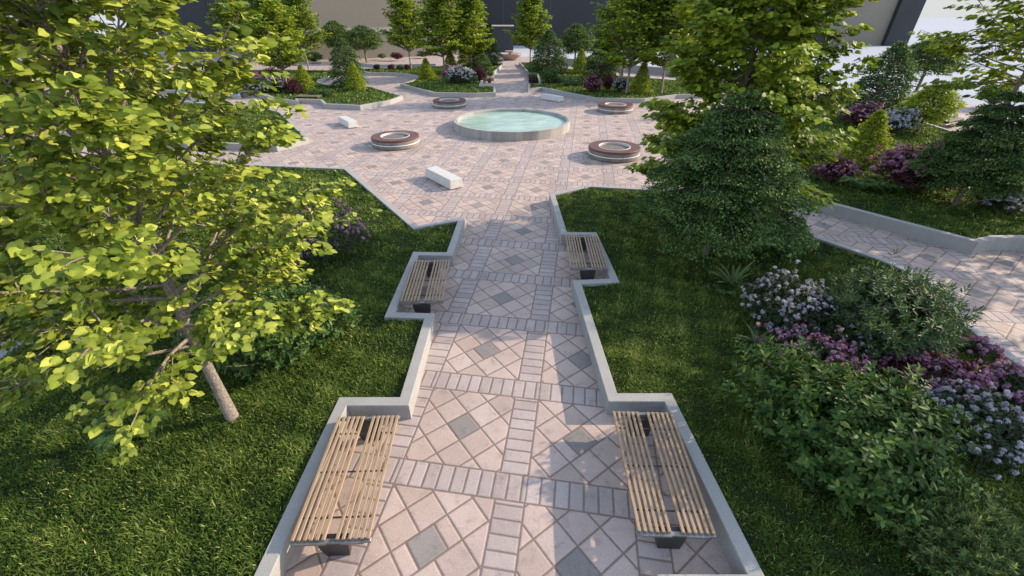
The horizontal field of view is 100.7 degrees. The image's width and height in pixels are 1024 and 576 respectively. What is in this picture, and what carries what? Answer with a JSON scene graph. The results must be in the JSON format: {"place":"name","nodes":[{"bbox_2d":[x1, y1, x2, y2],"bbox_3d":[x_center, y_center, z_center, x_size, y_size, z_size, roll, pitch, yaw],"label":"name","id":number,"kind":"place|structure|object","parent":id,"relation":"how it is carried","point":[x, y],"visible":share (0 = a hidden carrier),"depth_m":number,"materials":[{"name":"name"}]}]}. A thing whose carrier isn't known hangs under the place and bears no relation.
{"place":"outdoors","nodes":[
{"label":"outdoors","id":0,"kind":"place"},
{"bbox_2d":[229,74,391,104],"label":"lawn","id":1,"kind":"structure","parent":0,"point":[327,97],"depth_m":32.53,"materials":[{"name":"plant"}]},
{"bbox_2d":[242,75,283,92],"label":"flowering shrub","id":2,"kind":"object","parent":1,"relation":"on","point":[256,87],"visible":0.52,"depth_m":33.38,"materials":[{"name":"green plant"}]},
{"bbox_2d":[238,0,312,85],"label":"maple tree","id":3,"kind":"object","parent":1,"relation":"on","point":[269,19],"visible":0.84,"depth_m":32.08,"materials":[{"name":"green plant"}]},
{"bbox_2d":[282,79,303,93],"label":"wine shrub","id":4,"kind":"object","parent":1,"relation":"on","point":[292,86],"visible":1,"depth_m":33.24,"materials":[{"name":"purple plant"}]},
{"bbox_2d":[294,64,315,92],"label":"golden conifer","id":5,"kind":"object","parent":1,"relation":"on","point":[301,74],"visible":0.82,"depth_m":33.75,"materials":[{"name":"green plant"}]},
{"bbox_2d":[307,88,321,94],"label":"green shrub","id":6,"kind":"object","parent":1,"relation":"on","point":[316,91],"visible":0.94,"depth_m":31.93,"materials":[{"name":"green plant"}]},
{"bbox_2d":[322,89,333,95],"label":"green shrub","id":7,"kind":"object","parent":1,"relation":"on","point":[326,92],"visible":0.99,"depth_m":32.04,"materials":[{"name":"green plant"}]},
{"bbox_2d":[323,37,369,86],"bbox_3d":[-14.392,-19.230,36.321,3.948,3.937,3.608,13,35,20],"label":"yew tree","id":8,"kind":"object","parent":1,"relation":"on","point":[343,61],"visible":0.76,"depth_m":35.80,"materials":[{"name":"green plant"}]},
{"bbox_2d":[344,61,366,90],"bbox_3d":[-12.938,-17.266,34.670,1.876,2.243,1.966,-14,35,-21],"label":"golden conifer","id":9,"kind":"object","parent":1,"relation":"on","point":[354,74],"visible":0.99,"depth_m":34.51,"materials":[{"name":"green plant"}]},
{"bbox_2d":[367,67,492,92],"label":"lawn","id":10,"kind":"structure","parent":0,"point":[442,85],"depth_m":37.20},
{"bbox_2d":[376,0,425,67],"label":"maple tree","id":11,"kind":"object","parent":10,"relation":"on","point":[406,20],"visible":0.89,"depth_m":46.81,"materials":[{"name":"green plant"}]},
{"bbox_2d":[416,58,436,79],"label":"golden conifer","id":12,"kind":"object","parent":10,"relation":"on","point":[426,66],"visible":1,"depth_m":40.88,"materials":[{"name":"green plant"}]},
{"bbox_2d":[402,0,473,69],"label":"maple tree","id":13,"kind":"object","parent":10,"relation":"on","point":[440,20],"visible":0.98,"depth_m":40.25,"materials":[{"name":"green plant"}]},
{"bbox_2d":[441,53,458,71],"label":"golden conifer","id":14,"kind":"object","parent":10,"relation":"on","point":[450,60],"visible":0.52,"depth_m":44.77,"materials":[{"name":"green plant"}]},
{"bbox_2d":[444,64,478,82],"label":"flowering shrub","id":15,"kind":"object","parent":10,"relation":"on","point":[463,75],"visible":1,"depth_m":38.18,"materials":[{"name":"white plant"}]},
{"bbox_2d":[457,51,469,67],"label":"golden conifer","id":16,"kind":"object","parent":10,"relation":"on","point":[463,58],"visible":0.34,"depth_m":46.00,"materials":[{"name":"green plant"}]},
{"bbox_2d":[453,0,495,71],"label":"maple tree","id":17,"kind":"object","parent":10,"relation":"on","point":[472,9],"visible":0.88,"depth_m":41.82,"materials":[{"name":"green plant"}]},
{"bbox_2d":[463,42,491,71],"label":"conifer tree","id":18,"kind":"object","parent":10,"relation":"on","point":[477,58],"visible":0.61,"depth_m":44.57,"materials":[{"name":"green plant"}]},
{"bbox_2d":[473,66,487,80],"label":"wine shrub","id":19,"kind":"object","parent":10,"relation":"on","point":[480,73],"visible":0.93,"depth_m":39.89,"materials":[{"name":"purple plant"}]},
{"bbox_2d":[481,21,502,65],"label":"conifer tree","id":20,"kind":"object","parent":10,"relation":"on","point":[492,53],"visible":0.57,"depth_m":51.71,"materials":[{"name":"green plant"}]},
{"bbox_2d":[464,25,513,51],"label":"slate entrance block","id":21,"kind":"structure","parent":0,"point":[504,39],"depth_m":75.03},
{"bbox_2d":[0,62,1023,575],"bbox_3d":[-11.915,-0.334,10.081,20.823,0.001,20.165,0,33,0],"label":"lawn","id":22,"kind":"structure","parent":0,"point":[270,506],"depth_m":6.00,"materials":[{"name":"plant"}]},
{"bbox_2d":[0,0,177,160],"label":"maple tree","id":23,"kind":"object","parent":22,"relation":"on","point":[32,58],"visible":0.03,"depth_m":12.69,"materials":[{"name":"green plant"}]},
{"bbox_2d":[0,230,215,354],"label":"leafy shrub","id":24,"kind":"object","parent":22,"relation":"on","point":[28,322],"visible":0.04,"depth_m":7.86,"materials":[{"name":"green plant"}]},
{"bbox_2d":[87,400,175,460],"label":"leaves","id":25,"kind":"object","parent":22,"relation":"on","point":[149,421],"visible":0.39,"depth_m":6.01,"materials":[{"name":"green plant"}]},
{"bbox_2d":[0,0,382,465],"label":"maple tree","id":26,"kind":"object","parent":22,"relation":"on","point":[119,128],"visible":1,"depth_m":4.07,"materials":[{"name":"green plant"}]},
{"bbox_2d":[167,279,361,380],"bbox_3d":[-4.088,0.537,7.258,2.855,1.598,2.588,-14,35,-20],"label":"leafy shrub","id":27,"kind":"object","parent":22,"relation":"on","point":[275,349],"visible":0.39,"depth_m":7.03,"materials":[{"name":"green plant"}]},
{"bbox_2d":[282,197,375,265],"bbox_3d":[-4.706,-1.488,10.722,2.567,1.277,2.664,0,33,0],"label":"flowering shrub","id":28,"kind":"object","parent":22,"relation":"on","point":[339,231],"visible":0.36,"depth_m":10.37,"materials":[{"name":"green plant"}]},
{"bbox_2d":[0,53,1023,575],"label":"plaza paving","id":29,"kind":"structure","parent":0,"point":[506,457],"depth_m":7.97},
{"bbox_2d":[31,101,308,151],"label":"planter wall","id":30,"kind":"structure","parent":29,"relation":"on","point":[233,146],"depth_m":20.74,"materials":[{"name":"concrete"}]},
{"bbox_2d":[205,0,254,56],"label":"maple tree","id":31,"kind":"object","parent":29,"relation":"on","point":[227,17],"visible":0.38,"depth_m":46.56,"materials":[{"name":"green plant"}]},
{"bbox_2d":[0,154,465,575],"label":"planter wall","id":32,"kind":"structure","parent":29,"relation":"on","point":[277,556],"depth_m":6.66,"materials":[{"name":"concrete"}]},
{"bbox_2d":[94,70,402,109],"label":"planter wall","id":33,"kind":"structure","parent":29,"relation":"on","point":[323,103],"depth_m":30.88,"materials":[{"name":"concrete"}]},
{"bbox_2d":[277,0,331,69],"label":"maple tree","id":34,"kind":"object","parent":29,"relation":"on","point":[303,15],"visible":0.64,"depth_m":47.23,"materials":[{"name":"green plant"}]},
{"bbox_2d":[305,51,324,61],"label":"green shrub","id":35,"kind":"object","parent":29,"relation":"on","point":[316,56],"visible":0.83,"depth_m":57.23,"materials":[{"name":"green plant"}]},
{"bbox_2d":[320,20,351,57],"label":"round tree","id":36,"kind":"object","parent":29,"relation":"on","point":[338,30],"visible":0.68,"depth_m":58.63,"materials":[{"name":"green plant"}]},
{"bbox_2d":[290,415,399,555],"bbox_3d":[-2.075,2.528,5.608,0.900,0.430,1.810,-1,33,-2],"label":"park bench","id":37,"kind":"object","parent":29,"relation":"on","point":[339,543],"visible":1,"depth_m":5.28,"materials":[{"name":"wood"}]},
{"bbox_2d":[338,116,357,128],"bbox_3d":[-9.600,-9.702,24.776,0.560,0.380,1.920,-21,38,-29],"label":"stone block seat","id":38,"kind":"object","parent":29,"relation":"on","point":[348,122],"visible":1,"depth_m":24.29,"materials":[{"name":"stone"}]},
{"bbox_2d":[343,25,385,62],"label":"round tree","id":39,"kind":"object","parent":29,"relation":"on","point":[370,39],"visible":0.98,"depth_m":56.65,"materials":[{"name":"green plant"}]},
{"bbox_2d":[280,0,458,60],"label":"beige building","id":40,"kind":"structure","parent":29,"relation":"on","point":[350,14],"depth_m":62.40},
{"bbox_2d":[321,62,435,67],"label":"boundary wall","id":41,"kind":"structure","parent":29,"relation":"on","point":[366,65],"depth_m":53.63,"materials":[{"name":"concrete"}]},
{"bbox_2d":[371,130,419,150],"bbox_3d":[-5.750,-7.309,20.965,2.324,0.456,2.324,0,33,0],"label":"circular bench","id":42,"kind":"object","parent":29,"relation":"on","point":[394,140],"visible":1,"depth_m":20.34,"materials":[{"name":"wood"}]},
{"bbox_2d":[400,259,450,312],"bbox_3d":[-1.900,-0.030,9.607,0.900,0.430,1.810,-1,33,-2],"label":"park bench","id":43,"kind":"object","parent":29,"relation":"on","point":[431,268],"visible":0.99,"depth_m":9.29,"materials":[{"name":"wood"}]},
{"bbox_2d":[360,63,503,97],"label":"planter wall","id":44,"kind":"structure","parent":29,"relation":"on","point":[445,94],"depth_m":36.16,"materials":[{"name":"concrete"}]},
{"bbox_2d":[426,166,462,189],"bbox_3d":[-2.620,-4.223,16.209,0.560,0.380,1.920,-23,39,-31],"label":"stone block seat","id":45,"kind":"object","parent":29,"relation":"on","point":[445,178],"visible":1,"depth_m":15.85,"materials":[{"name":"stone"}]},
{"bbox_2d":[433,97,465,108],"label":"circular bench","id":46,"kind":"object","parent":29,"relation":"on","point":[449,103],"visible":1,"depth_m":29.31,"materials":[{"name":"wood"}]},
{"bbox_2d":[500,50,521,59],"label":"bowl fountain","id":47,"kind":"object","parent":29,"relation":"on","point":[509,55],"visible":0.91,"depth_m":61.46,"materials":[{"name":"beige stone"}]},
{"bbox_2d":[453,108,570,140],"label":"round pool","id":48,"kind":"structure","parent":29,"relation":"on","point":[511,124],"depth_m":23.68,"materials":[{"name":"concrete"}]},
{"bbox_2d":[541,93,563,101],"bbox_3d":[3.050,-14.443,32.190,0.560,0.380,1.920,-25,40,-34],"label":"stone block seat","id":49,"kind":"object","parent":29,"relation":"on","point":[552,97],"visible":1,"depth_m":31.90,"materials":[{"name":"stone"}]},
{"bbox_2d":[557,23,594,59],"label":"round tree","id":50,"kind":"object","parent":29,"relation":"on","point":[572,42],"visible":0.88,"depth_m":49.07,"materials":[{"name":"green plant"}]},
{"bbox_2d":[565,235,608,279],"bbox_3d":[1.840,-0.774,10.770,0.900,0.430,1.810,1,33,2],"label":"park bench","id":51,"kind":"object","parent":29,"relation":"on","point":[580,244],"visible":1,"depth_m":10.45,"materials":[{"name":"wood"}]},
{"bbox_2d":[588,140,640,162],"bbox_3d":[4.630,-6.221,19.263,2.324,0.456,2.324,-24,40,-33],"label":"circular bench","id":52,"kind":"object","parent":29,"relation":"on","point":[614,151],"visible":1,"depth_m":18.65,"materials":[{"name":"concrete"}]},
{"bbox_2d":[598,101,632,113],"bbox_3d":[6.930,-12.121,28.488,2.324,0.456,2.324,-17,37,-25],"label":"circular bench","id":53,"kind":"object","parent":29,"relation":"on","point":[612,107],"visible":1,"depth_m":27.85,"materials":[{"name":"wood"}]},
{"bbox_2d":[519,62,737,102],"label":"planter wall","id":54,"kind":"structure","parent":29,"relation":"on","point":[596,99],"depth_m":32.88,"materials":[{"name":"concrete"}]},
{"bbox_2d":[556,58,741,81],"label":"boundary wall","id":55,"kind":"structure","parent":29,"relation":"on","point":[653,69],"depth_m":47.57,"materials":[{"name":"concrete"}]},
{"bbox_2d":[611,411,715,548],"bbox_3d":[1.905,2.486,5.673,0.900,0.430,1.810,1,33,2],"label":"park bench","id":56,"kind":"object","parent":29,"relation":"on","point":[667,536],"visible":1,"depth_m":5.35,"materials":[{"name":"wood"}]},
{"bbox_2d":[549,185,1023,575],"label":"planter wall","id":57,"kind":"structure","parent":29,"relation":"on","point":[738,552],"depth_m":6.68,"materials":[{"name":"concrete"}]},
{"bbox_2d":[670,106,1023,254],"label":"planter wall","id":58,"kind":"structure","parent":29,"relation":"on","point":[954,242],"depth_m":11.92,"materials":[{"name":"concrete"}]},
{"bbox_2d":[975,83,1017,103],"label":"green shrub","id":59,"kind":"object","parent":29,"relation":"on","point":[987,97],"visible":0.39,"depth_m":28.71,"materials":[{"name":"green plant"}]},
{"bbox_2d":[7,0,1023,17],"label":"sky","id":60,"kind":"structure","parent":0,"point":[932,8],"materials":[{"name":"white"}]},
{"bbox_2d":[16,18,1023,105],"bbox_3d":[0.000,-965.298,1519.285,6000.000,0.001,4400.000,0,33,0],"label":"ground","id":61,"kind":"structure","parent":0,"point":[953,25],"depth_m":71.74,"materials":[{"name":"concrete"}]},
{"bbox_2d":[157,0,263,51],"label":"slate tower","id":62,"kind":"structure","parent":61,"relation":"on","point":[195,12],"depth_m":74.27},
{"bbox_2d":[887,39,975,91],"bbox_3d":[33.473,-18.018,34.217,5.436,4.002,5.089,-12,35,-18],"label":"round tree","id":63,"kind":"object","parent":61,"relation":"on","point":[932,64],"visible":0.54,"depth_m":33.18,"materials":[{"name":"green plant"}]},
{"bbox_2d":[529,67,687,97],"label":"lawn","id":64,"kind":"structure","parent":0,"point":[611,90],"depth_m":35.67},
{"bbox_2d":[505,0,551,61],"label":"maple tree","id":65,"kind":"object","parent":64,"relation":"on","point":[529,25],"visible":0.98,"depth_m":51.96,"materials":[{"name":"green plant"}]},
{"bbox_2d":[523,29,570,73],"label":"yew tree","id":66,"kind":"object","parent":64,"relation":"on","point":[547,38],"visible":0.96,"depth_m":44.68,"materials":[{"name":"green plant"}]},
{"bbox_2d":[538,67,558,82],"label":"green shrub","id":67,"kind":"object","parent":64,"relation":"on","point":[548,75],"visible":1,"depth_m":38.32,"materials":[{"name":"green plant"}]},
{"bbox_2d":[562,76,582,84],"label":"pale shrub","id":68,"kind":"object","parent":64,"relation":"on","point":[575,80],"visible":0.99,"depth_m":37.16,"materials":[{"name":"green plant"}]},
{"bbox_2d":[570,48,587,73],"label":"golden conifer","id":69,"kind":"object","parent":64,"relation":"on","point":[579,61],"visible":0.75,"depth_m":44.75,"materials":[{"name":"green plant"}]},
{"bbox_2d":[580,72,603,91],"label":"flowering shrub","id":70,"kind":"object","parent":64,"relation":"on","point":[593,83],"visible":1,"depth_m":33.81,"materials":[{"name":"purple plant"}]},
{"bbox_2d":[580,28,621,78],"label":"conifer tree","id":71,"kind":"object","parent":64,"relation":"on","point":[603,68],"visible":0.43,"depth_m":40.99,"materials":[{"name":"green plant"}]},
{"bbox_2d":[602,73,615,89],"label":"wine shrub","id":72,"kind":"object","parent":64,"relation":"on","point":[610,79],"visible":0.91,"depth_m":34.57,"materials":[{"name":"purple plant"}]},
{"bbox_2d":[612,75,630,91],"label":"flowering shrub","id":73,"kind":"object","parent":64,"relation":"on","point":[619,83],"visible":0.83,"depth_m":33.83,"materials":[{"name":"white plant"}]},
{"bbox_2d":[587,0,659,76],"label":"maple tree","id":74,"kind":"object","parent":64,"relation":"on","point":[609,14],"visible":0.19,"depth_m":37.88,"materials":[{"name":"green plant"}]},
{"bbox_2d":[587,0,677,93],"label":"maple tree","id":75,"kind":"object","parent":64,"relation":"on","point":[631,30],"visible":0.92,"depth_m":30.85,"materials":[{"name":"green plant"}]},
{"bbox_2d":[629,60,652,93],"bbox_3d":[10.202,-16.457,33.186,1.879,2.504,1.793,4,33,6],"label":"golden conifer","id":76,"kind":"object","parent":64,"relation":"on","point":[641,84],"visible":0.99,"depth_m":33.03,"materials":[{"name":"green plant"}]},
{"bbox_2d":[637,0,709,92],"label":"maple tree","id":77,"kind":"object","parent":64,"relation":"on","point":[663,13],"visible":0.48,"depth_m":30.67,"materials":[{"name":"green plant"}]},
{"bbox_2d":[458,0,925,45],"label":"slate hall","id":78,"kind":"structure","parent":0,"point":[890,22],"depth_m":90.94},
{"bbox_2d":[558,190,1023,575],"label":"lawn","id":79,"kind":"structure","parent":0,"point":[774,475],"depth_m":6.51,"materials":[{"name":"plant"}]},
{"bbox_2d":[711,282,738,296],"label":"fern plant","id":80,"kind":"object","parent":79,"relation":"on","point":[732,292],"visible":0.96,"depth_m":9.29,"materials":[{"name":"green plant"}]},
{"bbox_2d":[630,90,824,267],"bbox_3d":[4.981,-2.451,9.818,4.169,3.950,4.165,0,33,0],"label":"yew tree","id":81,"kind":"object","parent":79,"relation":"on","point":[688,202],"visible":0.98,"depth_m":8.98,"materials":[{"name":"green plant"}]},
{"bbox_2d":[706,262,759,290],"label":"spiky plant","id":82,"kind":"object","parent":79,"relation":"on","point":[735,279],"visible":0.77,"depth_m":9.38,"materials":[{"name":"green plant"}]},
{"bbox_2d":[732,324,771,350],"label":"spiky plant","id":83,"kind":"object","parent":79,"relation":"on","point":[754,334],"visible":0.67,"depth_m":7.90,"materials":[{"name":"green plant"}]},
{"bbox_2d":[622,0,882,222],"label":"maple tree","id":84,"kind":"object","parent":79,"relation":"on","point":[785,73],"visible":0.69,"depth_m":9.46,"materials":[{"name":"green plant"}]},
{"bbox_2d":[742,218,819,262],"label":"leafy shrub","id":85,"kind":"object","parent":79,"relation":"on","point":[779,250],"visible":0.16,"depth_m":10.49,"materials":[{"name":"green plant"}]},
{"bbox_2d":[741,259,883,363],"bbox_3d":[5.483,0.401,7.815,1.972,1.226,2.558,-24,40,-32],"label":"flowering shrub","id":86,"kind":"object","parent":79,"relation":"on","point":[782,310],"visible":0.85,"depth_m":7.79,"materials":[{"name":"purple plant"}]},
{"bbox_2d":[754,318,887,391],"bbox_3d":[5.074,1.197,6.911,1.934,0.857,1.908,0,33,0],"label":"flowering shrub","id":87,"kind":"object","parent":79,"relation":"on","point":[836,354],"visible":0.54,"depth_m":6.91,"materials":[{"name":"purple plant"}]},
{"bbox_2d":[718,334,992,531],"bbox_3d":[4.369,1.629,5.686,2.418,1.452,2.874,-17,36,-24],"label":"leafy shrub","id":88,"kind":"object","parent":79,"relation":"on","point":[884,448],"visible":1,"depth_m":5.18,"materials":[{"name":"green plant"}]},
{"bbox_2d":[801,247,987,367],"bbox_3d":[6.616,0.197,7.441,3.135,1.972,2.347,-19,37,-27],"label":"leafy shrub","id":89,"kind":"object","parent":79,"relation":"on","point":[941,325],"visible":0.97,"depth_m":6.88,"materials":[{"name":"green plant"}]},
{"bbox_2d":[872,345,1004,419],"bbox_3d":[6.766,1.375,6.722,1.781,0.762,1.613,0,33,0],"label":"flowering shrub","id":90,"kind":"object","parent":79,"relation":"on","point":[951,367],"visible":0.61,"depth_m":6.62,"materials":[{"name":"purple plant"}]},
{"bbox_2d":[885,474,1023,575],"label":"leafy shrub","id":91,"kind":"object","parent":79,"relation":"on","point":[992,547],"visible":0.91,"depth_m":4.56,"materials":[{"name":"plant"}]},
{"bbox_2d":[912,366,1023,479],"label":"flowering shrub","id":92,"kind":"object","parent":79,"relation":"on","point":[1004,439],"visible":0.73,"depth_m":5.60,"materials":[{"name":"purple plant"}]},
{"bbox_2d":[924,467,1015,524],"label":"leafy shrub","id":93,"kind":"object","parent":79,"relation":"on","point":[979,491],"visible":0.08,"depth_m":5.05,"materials":[{"name":"green plant"}]},
{"bbox_2d":[960,334,1007,363],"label":"flowering plant","id":94,"kind":"object","parent":79,"relation":"on","point":[979,347],"visible":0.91,"depth_m":7.51,"materials":[{"name":"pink plant"}]},
{"bbox_2d":[982,360,1023,403],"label":"flowering shrub","id":95,"kind":"object","parent":79,"relation":"on","point":[1013,382],"visible":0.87,"depth_m":6.79,"materials":[{"name":"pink plant"}]},
{"bbox_2d":[797,116,1023,237],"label":"lawn","id":96,"kind":"structure","parent":0,"point":[897,206],"depth_m":13.70,"materials":[{"name":"plant"}]},
{"bbox_2d":[807,150,863,182],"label":"flowering shrub","id":97,"kind":"object","parent":96,"relation":"on","point":[834,170],"visible":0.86,"depth_m":15.07,"materials":[{"name":"purple plant"}]},
{"bbox_2d":[833,101,889,125],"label":"flowering shrub","id":98,"kind":"object","parent":96,"relation":"on","point":[855,114],"visible":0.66,"depth_m":22.80,"materials":[{"name":"purple plant"}]},
{"bbox_2d":[831,108,894,169],"bbox_3d":[14.025,-5.891,16.726,2.062,2.255,2.162,28,42,37],"label":"golden conifer","id":99,"kind":"object","parent":96,"relation":"on","point":[875,125],"visible":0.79,"depth_m":16.41,"materials":[{"name":"green plant"}]},
{"bbox_2d":[838,173,891,190],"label":"fern plant","id":100,"kind":"object","parent":96,"relation":"on","point":[852,179],"visible":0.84,"depth_m":14.51,"materials":[{"name":"green plant"}]},
{"bbox_2d":[829,40,921,124],"bbox_3d":[20.797,-11.339,23.587,4.011,4.231,4.389,-1,33,-2],"label":"yew tree","id":101,"kind":"object","parent":96,"relation":"on","point":[879,82],"visible":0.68,"depth_m":23.06,"materials":[{"name":"green plant"}]},
{"bbox_2d":[863,177,914,190],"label":"fern plant","id":102,"kind":"object","parent":96,"relation":"on","point":[894,185],"visible":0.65,"depth_m":14.46,"materials":[{"name":"green plant"}]},
{"bbox_2d":[886,105,921,133],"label":"flowering shrub","id":103,"kind":"object","parent":96,"relation":"on","point":[897,122],"visible":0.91,"depth_m":20.99,"materials":[{"name":"white plant"}]},
{"bbox_2d":[866,138,971,191],"bbox_3d":[13.861,-4.176,14.292,3.028,1.821,2.975,8,34,13],"label":"flowering shrub","id":104,"kind":"object","parent":96,"relation":"on","point":[892,164],"visible":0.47,"depth_m":14.29,"materials":[{"name":"purple plant"}]},
{"bbox_2d":[892,84,967,131],"bbox_3d":[21.013,-9.026,21.431,2.810,2.487,2.738,2,33,3],"label":"round tree","id":105,"kind":"object","parent":96,"relation":"on","point":[948,103],"visible":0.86,"depth_m":20.84,"materials":[{"name":"green plant"}]},
{"bbox_2d":[903,90,1023,205],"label":"yew tree","id":106,"kind":"object","parent":96,"relation":"on","point":[966,150],"visible":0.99,"depth_m":12.17,"materials":[{"name":"green plant"}]},
{"bbox_2d":[908,0,1023,148],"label":"maple tree","id":107,"kind":"object","parent":96,"relation":"on","point":[952,42],"visible":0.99,"depth_m":13.87,"materials":[{"name":"green plant"}]},
{"bbox_2d":[967,189,1023,212],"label":"flowering shrub","id":108,"kind":"object","parent":96,"relation":"on","point":[1003,203],"visible":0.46,"depth_m":12.75,"materials":[{"name":"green plant"}]},
{"bbox_2d":[927,116,964,127],"bbox_3d":[24.936,-9.568,24.493,2.600,0.460,1.100,-16,36,-24],"label":"bench","id":109,"kind":"object","parent":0,"point":[957,119],"visible":0.26,"depth_m":23.92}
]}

